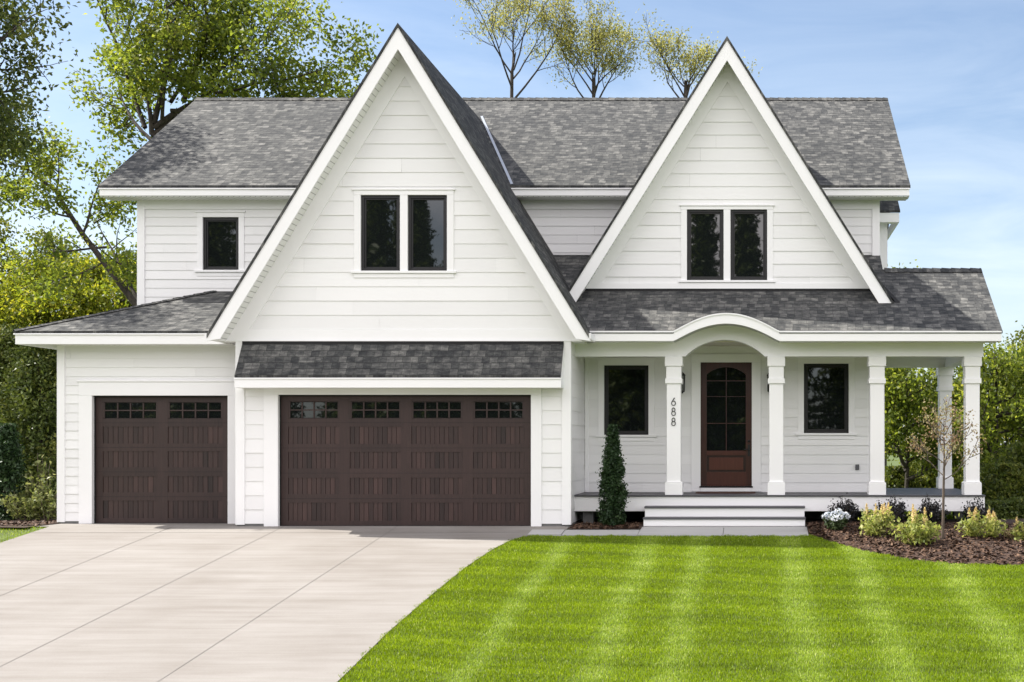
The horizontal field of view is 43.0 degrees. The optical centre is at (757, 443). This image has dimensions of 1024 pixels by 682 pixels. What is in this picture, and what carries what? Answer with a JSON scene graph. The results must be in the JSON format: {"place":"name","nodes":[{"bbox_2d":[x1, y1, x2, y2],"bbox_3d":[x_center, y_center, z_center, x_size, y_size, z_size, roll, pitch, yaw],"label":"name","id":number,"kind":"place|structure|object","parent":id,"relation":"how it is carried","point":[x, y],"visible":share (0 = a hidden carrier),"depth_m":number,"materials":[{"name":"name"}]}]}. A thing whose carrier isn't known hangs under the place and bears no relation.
{"place":"outdoors","nodes":[
{"label":"outdoors","id":0,"kind":"place"},
{"bbox_2d":[23,453,56,519],"bbox_3d":[-14.683,0.896,25.648,0.636,1.391,0.655,0,0,0],"label":"shrub","id":1,"kind":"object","parent":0,"point":[39,473],"depth_m":25.70,"materials":[{"name":"green plant"}]},
{"bbox_2d":[0,523,568,681],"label":"driveway","id":2,"kind":"structure","parent":0,"point":[333,623],"depth_m":18.53,"materials":[{"name":"concrete"}]},
{"bbox_2d":[0,449,1023,681],"bbox_3d":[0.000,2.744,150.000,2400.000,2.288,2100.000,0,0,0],"label":"ground","id":3,"kind":"structure","parent":0,"point":[894,462],"depth_m":16.69,"materials":[{"name":"green plant"}]},
{"bbox_2d":[0,353,27,454],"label":"evergreen shrub","id":4,"kind":"object","parent":3,"relation":"on","point":[3,385],"visible":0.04,"depth_m":28.08,"materials":[{"name":"green plant"}]},
{"bbox_2d":[0,207,34,292],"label":"bushy tree","id":5,"kind":"object","parent":3,"relation":"on","point":[5,223],"visible":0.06,"depth_m":42.27,"materials":[{"name":"green plant"}]},
{"bbox_2d":[0,323,43,455],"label":"evergreen shrub","id":6,"kind":"object","parent":3,"relation":"on","point":[8,345],"visible":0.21,"depth_m":28.30,"materials":[{"name":"green plant"}]},
{"bbox_2d":[0,337,56,517],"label":"evergreen shrub","id":7,"kind":"object","parent":3,"relation":"on","point":[29,387],"visible":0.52,"depth_m":26.88,"materials":[{"name":"green plant"}]},
{"bbox_2d":[0,265,71,446],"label":"bushy tree","id":8,"kind":"object","parent":3,"relation":"on","point":[22,309],"visible":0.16,"depth_m":38.70,"materials":[{"name":"green plant"}]},
{"bbox_2d":[0,0,90,193],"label":"oak tree","id":9,"kind":"object","parent":3,"relation":"on","point":[12,23],"visible":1,"depth_m":29.60,"materials":[{"name":"green plant"}]},
{"bbox_2d":[0,232,136,424],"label":"bushy tree","id":10,"kind":"object","parent":3,"relation":"on","point":[84,305],"visible":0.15,"depth_m":39.65,"materials":[{"name":"green plant"}]},
{"bbox_2d":[0,116,136,310],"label":"leaning tree","id":11,"kind":"object","parent":3,"relation":"on","point":[8,189],"visible":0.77,"depth_m":36.49,"materials":[{"name":"green plant"}]},
{"bbox_2d":[6,218,131,309],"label":"bushy tree","id":12,"kind":"object","parent":3,"relation":"on","point":[44,237],"visible":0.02,"depth_m":47.99,"materials":[{"name":"green plant"}]},
{"bbox_2d":[54,246,136,312],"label":"bushy tree","id":13,"kind":"object","parent":3,"relation":"on","point":[110,277],"visible":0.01,"depth_m":44.13,"materials":[{"name":"green plant"}]},
{"bbox_2d":[51,0,383,154],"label":"maple tree","id":14,"kind":"object","parent":3,"relation":"on","point":[216,28],"visible":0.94,"depth_m":37.46,"materials":[{"name":"green plant"}]},
{"bbox_2d":[12,23,1002,526],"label":"house","id":15,"kind":"structure","parent":3,"relation":"on","point":[406,285],"depth_m":24.80,"materials":[{"name":"white wood"}]},
{"bbox_2d":[94,396,227,522],"bbox_3d":[-11.758,0.322,24.890,2.688,2.556,0.120,0,0,0],"label":"garage door","id":16,"kind":"structure","parent":15,"relation":"in","point":[158,459],"depth_m":24.90,"materials":[{"name":"brown wood"}]},
{"bbox_2d":[194,211,245,275],"bbox_3d":[-11.506,-4.280,27.023,1.108,1.394,0.154,0,0,0],"label":"window trim","id":17,"kind":"structure","parent":15,"relation":"in","point":[223,230],"depth_m":27.03,"materials":[{"name":"white wood"}]},
{"bbox_2d":[361,195,399,270],"bbox_3d":[-7.187,-4.008,24.061,0.748,1.447,0.078,0,0,0],"label":"window","id":18,"kind":"structure","parent":15,"relation":"in","point":[380,214],"depth_m":24.06,"materials":[{"name":"black glass"}]},
{"bbox_2d":[279,395,530,525],"bbox_3d":[-6.724,0.329,24.090,4.833,2.542,0.120,0,0,0],"label":"garage door","id":19,"kind":"structure","parent":15,"relation":"in","point":[346,460],"depth_m":24.10,"materials":[{"name":"brown wood"}]},
{"bbox_2d":[408,195,446,270],"bbox_3d":[-6.293,-4.008,24.061,0.748,1.447,0.078,0,0,0],"label":"window","id":20,"kind":"structure","parent":15,"relation":"in","point":[427,214],"depth_m":24.07,"materials":[{"name":"black glass"}]},
{"bbox_2d":[596,358,656,440],"bbox_3d":[-2.710,-0.903,25.993,1.255,1.714,0.154,0,0,0],"label":"window","id":21,"kind":"structure","parent":15,"relation":"in","point":[625,385],"depth_m":26.02,"materials":[{"name":"black glass"}]},
{"bbox_2d":[687,210,723,279],"bbox_3d":[-1.066,-4.029,25.641,0.745,1.438,0.078,0,0,0],"label":"window","id":22,"kind":"structure","parent":15,"relation":"in","point":[705,228],"depth_m":25.64,"materials":[{"name":"black glass"}]},
{"bbox_2d":[699,362,752,487],"bbox_3d":[-0.651,-0.381,25.980,1.096,2.581,0.140,0,0,0],"label":"front door","id":23,"kind":"structure","parent":15,"relation":"in","point":[726,387],"depth_m":26.01,"materials":[{"name":"brown wood"}]},
{"bbox_2d":[730,210,766,279],"bbox_3d":[-0.182,-4.029,25.641,0.745,1.438,0.078,0,0,0],"label":"window","id":24,"kind":"structure","parent":15,"relation":"in","point":[748,228],"depth_m":25.64,"materials":[{"name":"black glass"}]},
{"bbox_2d":[796,357,856,438],"bbox_3d":[1.412,-0.938,25.993,1.264,1.714,0.154,0,0,0],"label":"window","id":25,"kind":"structure","parent":15,"relation":"in","point":[826,385],"depth_m":26.02,"materials":[{"name":"black glass"}]},
{"bbox_2d":[0,518,1023,564],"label":"mulch bed","id":26,"kind":"object","parent":3,"relation":"on","point":[950,521],"visible":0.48,"depth_m":22.06,"materials":[{"name":"brown wood"}]},
{"bbox_2d":[0,422,35,519],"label":"arborvitae","id":27,"kind":"object","parent":26,"relation":"on","point":[12,461],"visible":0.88,"depth_m":25.78,"materials":[{"name":"green plant"}]},
{"bbox_2d":[0,484,40,520],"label":"meadow plant","id":28,"kind":"object","parent":26,"relation":"on","point":[22,507],"visible":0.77,"depth_m":25.38,"materials":[{"name":"green plant"}]},
{"bbox_2d":[28,476,56,520],"bbox_3d":[-14.330,1.122,25.424,0.725,0.942,0.654,0,0,0],"label":"meadow plant","id":29,"kind":"object","parent":26,"relation":"on","point":[43,509],"visible":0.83,"depth_m":25.34,"materials":[{"name":"green plant"}]},
{"bbox_2d":[595,424,630,525],"bbox_3d":[-2.764,0.597,24.012,0.695,1.950,0.684,0,0,0],"label":"arborvitae","id":30,"kind":"object","parent":26,"relation":"on","point":[612,504],"visible":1,"depth_m":23.92,"materials":[{"name":"green plant"}]},
{"bbox_2d":[822,508,850,529],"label":"hydrangea","id":31,"kind":"object","parent":26,"relation":"on","point":[838,519],"visible":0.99,"depth_m":23.24,"materials":[{"name":"grey plant"}]},
{"bbox_2d":[827,493,859,521],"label":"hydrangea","id":32,"kind":"object","parent":26,"relation":"on","point":[848,508],"visible":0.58,"depth_m":24.06,"materials":[{"name":"grey plant"}]},
{"bbox_2d":[858,502,898,536],"bbox_3d":[2.202,1.393,22.854,0.781,0.662,0.758,0,0,0],"label":"golden shrub","id":33,"kind":"object","parent":26,"relation":"on","point":[873,524],"visible":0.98,"depth_m":22.76,"materials":[{"name":"green plant"}]},
{"bbox_2d":[873,494,908,523],"bbox_3d":[2.541,1.281,24.119,0.660,0.605,0.636,0,0,22],"label":"dark shrub","id":34,"kind":"object","parent":26,"relation":"on","point":[897,509],"visible":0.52,"depth_m":24.01,"materials":[{"name":"grey plant"}]},
{"bbox_2d":[891,504,941,544],"bbox_3d":[2.829,1.425,22.116,0.804,0.746,1.002,0,0,35],"label":"golden shrub","id":35,"kind":"object","parent":26,"relation":"on","point":[916,530],"visible":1,"depth_m":21.99,"materials":[{"name":"green plant"}]},
{"bbox_2d":[916,493,947,522],"bbox_3d":[3.331,1.234,24.099,0.582,0.643,0.629,0,0,32],"label":"dark shrub","id":36,"kind":"object","parent":26,"relation":"on","point":[929,506],"visible":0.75,"depth_m":23.98,"materials":[{"name":"grey plant"}]},
{"bbox_2d":[898,395,985,539],"bbox_3d":[3.302,0.436,22.480,1.230,2.618,1.598,0,0,-39],"label":"young tree","id":37,"kind":"object","parent":26,"relation":"on","point":[943,445],"visible":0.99,"depth_m":22.48,"materials":[{"name":"grey plant"}]},
{"bbox_2d":[960,496,994,523],"bbox_3d":[4.222,1.278,24.085,0.688,0.570,0.744,0,0,0],"label":"dark shrub","id":38,"kind":"object","parent":26,"relation":"on","point":[983,511],"visible":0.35,"depth_m":24.10,"materials":[{"name":"grey plant"}]},
{"bbox_2d":[954,506,1007,536],"bbox_3d":[4.022,1.399,22.737,0.951,0.596,0.883,0,0,0],"label":"golden shrub","id":39,"kind":"object","parent":26,"relation":"on","point":[972,527],"visible":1,"depth_m":22.64,"materials":[{"name":"green plant"}]},
{"bbox_2d":[1003,527,1018,539],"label":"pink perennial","id":40,"kind":"object","parent":26,"relation":"on","point":[1008,535],"visible":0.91,"depth_m":22.47,"materials":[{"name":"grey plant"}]},
{"bbox_2d":[1007,517,1023,540],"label":"golden shrub","id":41,"kind":"object","parent":26,"relation":"on","point":[1020,531],"visible":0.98,"depth_m":22.39,"materials":[{"name":"green plant"}]},
{"bbox_2d":[451,0,596,97],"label":"airy tree","id":42,"kind":"object","parent":3,"relation":"on","point":[516,10],"visible":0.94,"depth_m":47.77,"materials":[{"name":"green plant"}]},
{"bbox_2d":[528,0,648,97],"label":"airy tree","id":43,"kind":"object","parent":3,"relation":"on","point":[595,36],"visible":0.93,"depth_m":47.98,"materials":[{"name":"green plant"}]},
{"bbox_2d":[528,527,807,535],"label":"walkway","id":44,"kind":"structure","parent":3,"relation":"on","point":[714,531],"depth_m":23.42,"materials":[{"name":"concrete"}]},
{"bbox_2d":[605,2,762,97],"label":"airy tree","id":45,"kind":"object","parent":3,"relation":"on","point":[687,59],"visible":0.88,"depth_m":46.70,"materials":[{"name":"green plant"}]},
{"bbox_2d":[885,259,932,478],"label":"bushy tree","id":46,"kind":"object","parent":3,"relation":"on","point":[917,266],"depth_m":51.91,"materials":[{"name":"green plant"}]},
{"bbox_2d":[885,465,932,487],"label":"garden shrub","id":47,"kind":"object","parent":3,"relation":"on","point":[895,476],"visible":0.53,"depth_m":41.16,"materials":[{"name":"green plant"}]},
{"bbox_2d":[909,462,937,487],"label":"garden shrub","id":48,"kind":"object","parent":3,"relation":"on","point":[930,475],"visible":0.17,"depth_m":42.49,"materials":[{"name":"green plant"}]},
{"bbox_2d":[885,368,963,487],"bbox_3d":[4.786,-0.797,39.876,4.168,4.799,4.455,0,0,22],"label":"bushy tree","id":49,"kind":"object","parent":3,"relation":"on","point":[901,393],"visible":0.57,"depth_m":39.32,"materials":[{"name":"green plant"}]},
{"bbox_2d":[892,397,982,466],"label":"bushy tree","id":50,"kind":"object","parent":3,"relation":"on","point":[913,438],"depth_m":54.78,"materials":[{"name":"green plant"}]},
{"bbox_2d":[888,376,1006,475],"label":"bushy tree","id":51,"kind":"object","parent":3,"relation":"on","point":[923,439],"visible":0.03,"depth_m":43.75,"materials":[{"name":"green plant"}]},
{"bbox_2d":[934,467,982,489],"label":"garden shrub","id":52,"kind":"object","parent":3,"relation":"on","point":[958,480],"visible":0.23,"depth_m":41.51,"materials":[{"name":"green plant"}]},
{"bbox_2d":[922,331,1023,478],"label":"bushy tree","id":53,"kind":"object","parent":3,"relation":"on","point":[1004,365],"visible":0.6,"depth_m":38.39,"materials":[{"name":"green plant"}]},
{"bbox_2d":[953,350,1020,445],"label":"bushy tree","id":54,"kind":"object","parent":3,"relation":"on","point":[992,384],"visible":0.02,"depth_m":55.69,"materials":[{"name":"green plant"}]},
{"bbox_2d":[963,462,1023,500],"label":"garden shrub","id":55,"kind":"object","parent":3,"relation":"on","point":[1003,479],"visible":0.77,"depth_m":32.63,"materials":[{"name":"green plant"}]},
{"bbox_2d":[963,320,1023,476],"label":"bushy tree","id":56,"kind":"object","parent":3,"relation":"on","point":[1021,332],"visible":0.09,"depth_m":42.24,"materials":[{"name":"green plant"}]},
{"bbox_2d":[983,441,1023,489],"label":"garden shrub","id":57,"kind":"object","parent":3,"relation":"on","point":[1016,458],"visible":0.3,"depth_m":33.89,"materials":[{"name":"green plant"}]},
{"bbox_2d":[985,499,1023,518],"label":"hedge shrub","id":58,"kind":"object","parent":3,"relation":"on","point":[1001,512],"visible":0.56,"depth_m":26.24,"materials":[{"name":"green plant"}]},
{"bbox_2d":[990,496,1023,518],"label":"hedge shrub","id":59,"kind":"object","parent":3,"relation":"on","point":[1020,499],"visible":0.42,"depth_m":26.50,"materials":[{"name":"green plant"}]},
{"bbox_2d":[0,0,1023,444],"label":"sky","id":60,"kind":"structure","parent":0,"point":[950,73],"materials":[{"name":"blue"}]},
{"bbox_2d":[696,492,754,492],"bbox_3d":[-0.650,0.999,25.600,1.200,0.015,0.500,0,0,0],"label":"doormat","id":61,"kind":"object","parent":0,"point":[725,492],"visible":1,"depth_m":25.42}
]}

